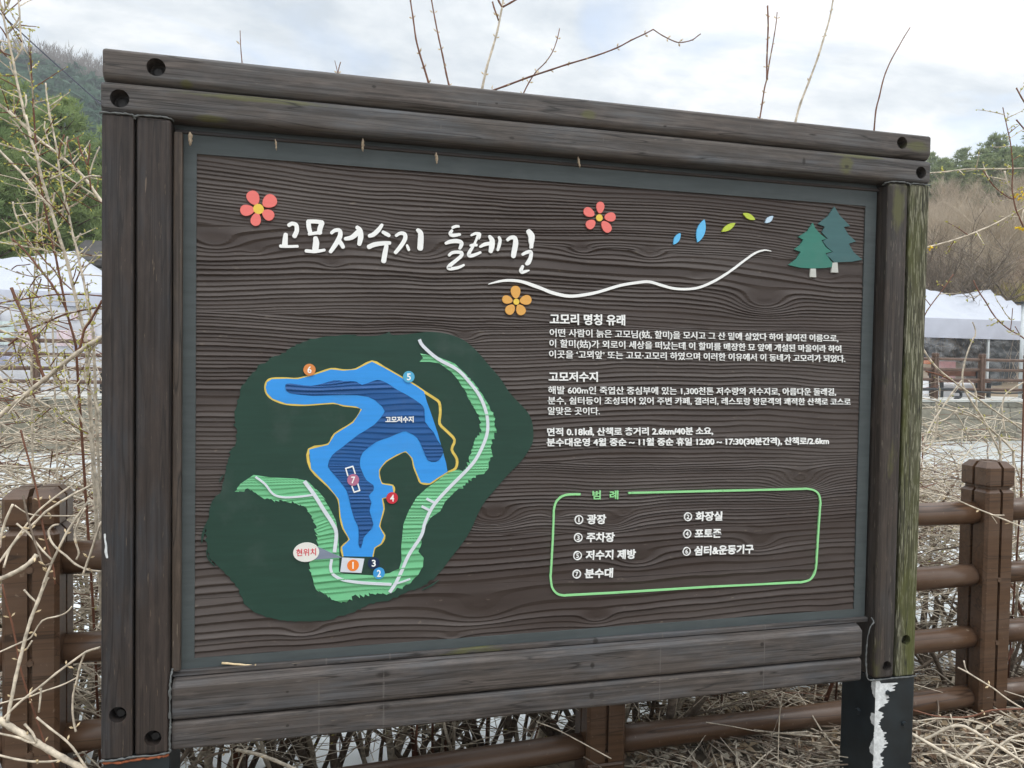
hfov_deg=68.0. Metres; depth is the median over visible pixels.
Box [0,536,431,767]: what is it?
forsythia shrub
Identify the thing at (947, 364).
cardboard box
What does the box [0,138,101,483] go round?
forsythia shrub
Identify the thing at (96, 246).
pavilion
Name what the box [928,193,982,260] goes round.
bare tree
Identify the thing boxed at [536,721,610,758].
dry stalk
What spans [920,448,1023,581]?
forsythia shrub
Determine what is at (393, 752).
forsythia shrub
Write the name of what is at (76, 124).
pine tree
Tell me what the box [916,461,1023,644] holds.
forsythia shrub
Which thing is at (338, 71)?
tall shrub
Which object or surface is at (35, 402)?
forsythia shrub
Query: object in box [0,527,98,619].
forsythia shrub
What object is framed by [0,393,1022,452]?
retaining wall
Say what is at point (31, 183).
forsythia shrub
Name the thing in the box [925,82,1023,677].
forsythia shrub
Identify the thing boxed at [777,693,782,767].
dry stalk
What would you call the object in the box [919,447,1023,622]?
forsythia shrub
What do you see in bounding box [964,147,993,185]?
pine tree
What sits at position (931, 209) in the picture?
bare tree
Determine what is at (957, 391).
fence
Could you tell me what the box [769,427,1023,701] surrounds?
forsythia shrub
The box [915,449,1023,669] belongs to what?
forsythia shrub
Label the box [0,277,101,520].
forsythia shrub
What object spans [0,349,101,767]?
forsythia shrub
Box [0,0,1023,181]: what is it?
sky
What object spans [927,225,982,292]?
bare tree
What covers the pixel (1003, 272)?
bare tree
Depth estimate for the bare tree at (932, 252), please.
28.26 m
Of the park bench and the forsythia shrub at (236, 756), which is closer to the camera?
the forsythia shrub at (236, 756)
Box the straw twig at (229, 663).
[222,662,255,665]
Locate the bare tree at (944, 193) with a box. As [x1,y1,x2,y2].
[928,174,971,219]
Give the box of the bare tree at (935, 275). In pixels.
[926,229,1007,341]
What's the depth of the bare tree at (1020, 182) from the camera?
53.05 m
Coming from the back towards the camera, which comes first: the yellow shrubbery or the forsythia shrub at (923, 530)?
the yellow shrubbery
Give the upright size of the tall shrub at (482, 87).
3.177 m
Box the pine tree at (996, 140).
[976,131,1021,164]
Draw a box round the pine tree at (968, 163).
[949,159,980,201]
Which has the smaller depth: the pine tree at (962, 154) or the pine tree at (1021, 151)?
the pine tree at (1021, 151)
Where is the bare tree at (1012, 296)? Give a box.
[1003,272,1023,304]
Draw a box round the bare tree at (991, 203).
[955,169,1023,285]
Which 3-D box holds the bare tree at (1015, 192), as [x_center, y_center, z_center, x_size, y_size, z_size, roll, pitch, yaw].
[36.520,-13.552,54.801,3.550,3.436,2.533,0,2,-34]
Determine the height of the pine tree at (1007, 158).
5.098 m
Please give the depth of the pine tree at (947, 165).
60.27 m
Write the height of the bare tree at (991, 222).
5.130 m
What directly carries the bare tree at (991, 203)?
on the hills
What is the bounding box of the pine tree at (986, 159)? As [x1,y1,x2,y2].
[964,152,1007,206]
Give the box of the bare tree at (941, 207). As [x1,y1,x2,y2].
[928,195,956,231]
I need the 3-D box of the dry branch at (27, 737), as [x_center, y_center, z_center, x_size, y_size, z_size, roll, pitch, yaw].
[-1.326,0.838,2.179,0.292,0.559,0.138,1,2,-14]
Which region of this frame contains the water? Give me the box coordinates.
[0,441,1023,767]
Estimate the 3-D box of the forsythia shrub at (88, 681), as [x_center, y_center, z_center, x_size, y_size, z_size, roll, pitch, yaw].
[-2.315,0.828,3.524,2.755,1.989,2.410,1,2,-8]
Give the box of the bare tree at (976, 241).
[928,215,1021,287]
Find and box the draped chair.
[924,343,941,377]
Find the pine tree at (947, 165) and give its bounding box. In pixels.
[926,157,955,201]
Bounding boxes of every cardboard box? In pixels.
[939,361,955,377]
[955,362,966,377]
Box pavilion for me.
[73,240,101,270]
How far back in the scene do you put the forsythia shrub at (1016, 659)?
4.08 m
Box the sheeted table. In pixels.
[923,381,973,396]
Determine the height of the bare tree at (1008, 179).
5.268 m
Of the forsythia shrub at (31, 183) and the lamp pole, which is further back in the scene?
the lamp pole
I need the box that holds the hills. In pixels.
[950,271,1023,396]
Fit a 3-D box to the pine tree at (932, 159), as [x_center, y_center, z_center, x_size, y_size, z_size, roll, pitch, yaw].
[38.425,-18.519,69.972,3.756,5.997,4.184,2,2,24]
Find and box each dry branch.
[0,430,100,583]
[0,577,100,767]
[188,746,295,767]
[912,661,1023,767]
[919,490,1023,527]
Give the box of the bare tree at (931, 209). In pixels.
[928,193,937,234]
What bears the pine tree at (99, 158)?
on the hills
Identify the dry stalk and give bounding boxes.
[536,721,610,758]
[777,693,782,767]
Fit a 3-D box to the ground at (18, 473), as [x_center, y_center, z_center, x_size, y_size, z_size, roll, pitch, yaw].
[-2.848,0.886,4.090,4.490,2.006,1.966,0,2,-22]
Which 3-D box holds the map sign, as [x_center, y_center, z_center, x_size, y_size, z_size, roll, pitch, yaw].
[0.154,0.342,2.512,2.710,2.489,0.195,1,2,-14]
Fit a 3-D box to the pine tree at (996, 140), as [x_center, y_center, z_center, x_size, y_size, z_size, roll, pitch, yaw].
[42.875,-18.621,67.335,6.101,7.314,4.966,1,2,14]
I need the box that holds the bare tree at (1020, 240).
[993,201,1023,260]
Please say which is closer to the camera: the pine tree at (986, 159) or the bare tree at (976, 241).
the bare tree at (976, 241)
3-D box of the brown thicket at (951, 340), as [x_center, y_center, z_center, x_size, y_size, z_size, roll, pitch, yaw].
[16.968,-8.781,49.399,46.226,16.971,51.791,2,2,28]
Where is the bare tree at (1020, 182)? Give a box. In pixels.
[1013,175,1023,198]
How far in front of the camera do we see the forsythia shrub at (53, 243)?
2.68 m
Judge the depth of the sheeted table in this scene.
21.84 m
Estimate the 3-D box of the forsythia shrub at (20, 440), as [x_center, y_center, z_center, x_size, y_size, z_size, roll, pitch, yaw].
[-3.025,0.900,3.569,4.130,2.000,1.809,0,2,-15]
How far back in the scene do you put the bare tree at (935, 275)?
26.32 m
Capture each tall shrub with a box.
[236,31,340,767]
[409,0,451,752]
[414,28,700,755]
[452,0,516,749]
[720,5,779,706]
[750,0,833,702]
[835,27,909,699]
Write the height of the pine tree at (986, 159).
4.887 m
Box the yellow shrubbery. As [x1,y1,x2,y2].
[977,275,1023,352]
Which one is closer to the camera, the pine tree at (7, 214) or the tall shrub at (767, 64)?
the tall shrub at (767, 64)
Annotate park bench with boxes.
[928,371,990,397]
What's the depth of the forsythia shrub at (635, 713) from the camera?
3.78 m
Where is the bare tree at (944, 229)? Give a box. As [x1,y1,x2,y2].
[927,203,971,290]
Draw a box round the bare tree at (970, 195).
[930,171,991,214]
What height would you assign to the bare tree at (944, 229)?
4.440 m
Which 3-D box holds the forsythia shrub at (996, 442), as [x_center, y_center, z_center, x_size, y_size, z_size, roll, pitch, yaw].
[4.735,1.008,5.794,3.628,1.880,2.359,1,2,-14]
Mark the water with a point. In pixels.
(352, 757)
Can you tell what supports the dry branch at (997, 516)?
attached to the rail fence at (982, 577)
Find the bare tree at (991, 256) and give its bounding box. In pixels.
[950,233,1022,297]
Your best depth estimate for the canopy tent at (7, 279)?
16.45 m
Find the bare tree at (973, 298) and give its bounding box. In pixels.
[926,213,1021,363]
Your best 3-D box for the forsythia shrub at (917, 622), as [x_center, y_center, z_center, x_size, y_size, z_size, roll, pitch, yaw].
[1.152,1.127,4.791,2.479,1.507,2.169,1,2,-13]
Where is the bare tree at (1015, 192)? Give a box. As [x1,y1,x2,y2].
[998,175,1023,203]
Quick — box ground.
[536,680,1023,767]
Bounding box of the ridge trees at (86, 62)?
[0,36,102,81]
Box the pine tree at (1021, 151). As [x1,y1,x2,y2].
[1007,147,1023,180]
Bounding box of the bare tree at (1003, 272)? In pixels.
[953,237,1023,300]
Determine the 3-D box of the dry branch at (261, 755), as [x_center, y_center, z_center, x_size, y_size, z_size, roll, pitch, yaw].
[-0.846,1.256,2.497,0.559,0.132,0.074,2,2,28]
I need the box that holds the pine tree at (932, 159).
[925,151,947,196]
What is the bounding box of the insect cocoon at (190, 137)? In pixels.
[188,132,192,145]
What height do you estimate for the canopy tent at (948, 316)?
3.485 m
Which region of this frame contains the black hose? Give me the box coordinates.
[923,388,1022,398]
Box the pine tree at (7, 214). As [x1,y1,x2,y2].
[0,83,60,258]
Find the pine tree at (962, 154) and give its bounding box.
[951,146,973,167]
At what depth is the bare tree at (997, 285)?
26.31 m
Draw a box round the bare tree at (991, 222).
[938,183,1023,287]
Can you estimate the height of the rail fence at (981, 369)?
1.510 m
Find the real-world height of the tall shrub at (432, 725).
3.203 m
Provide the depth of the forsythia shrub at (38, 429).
3.44 m
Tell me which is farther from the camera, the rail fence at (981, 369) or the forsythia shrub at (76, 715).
the rail fence at (981, 369)
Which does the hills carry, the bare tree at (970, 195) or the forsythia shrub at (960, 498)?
the bare tree at (970, 195)
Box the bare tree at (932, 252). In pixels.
[926,224,996,294]
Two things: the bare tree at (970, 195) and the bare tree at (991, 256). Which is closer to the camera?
the bare tree at (991, 256)
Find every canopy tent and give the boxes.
[0,251,101,389]
[924,289,1020,387]
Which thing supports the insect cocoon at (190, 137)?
hanging from the map sign
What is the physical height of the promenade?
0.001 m
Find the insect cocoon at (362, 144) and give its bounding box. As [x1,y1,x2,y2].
[361,138,364,151]
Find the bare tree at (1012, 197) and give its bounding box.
[996,180,1023,246]
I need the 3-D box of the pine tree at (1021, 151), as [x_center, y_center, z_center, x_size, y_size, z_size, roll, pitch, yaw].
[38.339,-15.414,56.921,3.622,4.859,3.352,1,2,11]
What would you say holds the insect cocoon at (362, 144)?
hanging from the map sign
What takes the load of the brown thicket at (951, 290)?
on the hills
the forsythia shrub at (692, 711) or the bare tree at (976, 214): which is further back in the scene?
the bare tree at (976, 214)
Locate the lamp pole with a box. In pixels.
[1015,302,1023,397]
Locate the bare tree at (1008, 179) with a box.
[992,167,1023,204]
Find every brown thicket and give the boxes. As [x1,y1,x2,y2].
[924,188,1020,366]
[925,190,1023,383]
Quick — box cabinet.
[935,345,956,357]
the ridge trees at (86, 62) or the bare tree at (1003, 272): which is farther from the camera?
the ridge trees at (86, 62)
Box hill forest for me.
[0,47,104,250]
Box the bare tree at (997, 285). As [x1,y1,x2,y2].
[931,200,1023,349]
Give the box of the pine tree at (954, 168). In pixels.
[935,158,960,188]
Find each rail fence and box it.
[0,332,1023,398]
[0,459,1023,767]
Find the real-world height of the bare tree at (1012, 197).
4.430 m
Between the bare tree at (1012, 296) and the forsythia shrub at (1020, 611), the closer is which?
the forsythia shrub at (1020, 611)
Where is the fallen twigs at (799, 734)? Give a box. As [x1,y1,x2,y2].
[522,641,1023,767]
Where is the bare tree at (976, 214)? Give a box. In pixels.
[942,180,1023,286]
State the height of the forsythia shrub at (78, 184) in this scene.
2.675 m
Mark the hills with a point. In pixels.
(1009, 385)
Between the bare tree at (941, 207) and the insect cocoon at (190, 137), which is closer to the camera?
the insect cocoon at (190, 137)
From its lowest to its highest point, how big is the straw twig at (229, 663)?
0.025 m
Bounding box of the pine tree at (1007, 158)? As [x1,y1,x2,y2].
[986,146,1023,202]
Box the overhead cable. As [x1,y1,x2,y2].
[0,13,100,104]
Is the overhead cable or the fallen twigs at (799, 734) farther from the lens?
the overhead cable
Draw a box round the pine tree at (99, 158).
[66,122,101,241]
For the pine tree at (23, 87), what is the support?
on the hills
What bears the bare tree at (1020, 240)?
on the hills
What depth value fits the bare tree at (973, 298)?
25.94 m
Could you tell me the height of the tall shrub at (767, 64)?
3.225 m
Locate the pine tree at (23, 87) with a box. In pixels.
[0,73,68,250]
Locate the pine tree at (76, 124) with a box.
[0,93,101,257]
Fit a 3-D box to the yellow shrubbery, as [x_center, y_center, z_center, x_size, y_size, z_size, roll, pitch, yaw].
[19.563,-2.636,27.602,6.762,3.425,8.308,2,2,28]
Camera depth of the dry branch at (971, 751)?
2.87 m
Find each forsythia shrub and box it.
[0,0,101,767]
[0,85,101,309]
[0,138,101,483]
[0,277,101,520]
[0,295,101,583]
[0,314,101,537]
[0,348,101,767]
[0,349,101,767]
[0,352,101,719]
[0,362,101,531]
[0,400,250,745]
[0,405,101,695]
[0,442,202,767]
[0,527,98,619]
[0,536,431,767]
[0,573,454,767]
[0,620,652,767]
[1,617,574,767]
[38,83,101,539]
[86,601,967,745]
[248,697,719,761]
[626,543,939,720]
[708,589,950,698]
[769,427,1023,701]
[818,444,962,687]
[914,400,1023,684]
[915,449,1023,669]
[916,377,1023,669]
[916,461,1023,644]
[917,376,1023,623]
[917,409,1022,627]
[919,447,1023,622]
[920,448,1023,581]
[922,322,1022,674]
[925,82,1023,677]
[925,415,1023,528]
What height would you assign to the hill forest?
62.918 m
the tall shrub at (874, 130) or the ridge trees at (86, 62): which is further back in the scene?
the ridge trees at (86, 62)
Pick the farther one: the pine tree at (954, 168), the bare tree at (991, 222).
the pine tree at (954, 168)
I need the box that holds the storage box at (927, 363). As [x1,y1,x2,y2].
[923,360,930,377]
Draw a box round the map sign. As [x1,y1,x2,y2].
[99,49,930,767]
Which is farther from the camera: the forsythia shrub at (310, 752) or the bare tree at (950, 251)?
the bare tree at (950, 251)
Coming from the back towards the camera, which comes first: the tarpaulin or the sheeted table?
the tarpaulin
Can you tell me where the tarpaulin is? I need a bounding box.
[989,339,1019,385]
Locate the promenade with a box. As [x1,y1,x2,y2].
[1,390,1021,398]
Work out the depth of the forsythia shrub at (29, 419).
3.50 m
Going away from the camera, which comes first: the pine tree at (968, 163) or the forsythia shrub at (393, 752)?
the forsythia shrub at (393, 752)

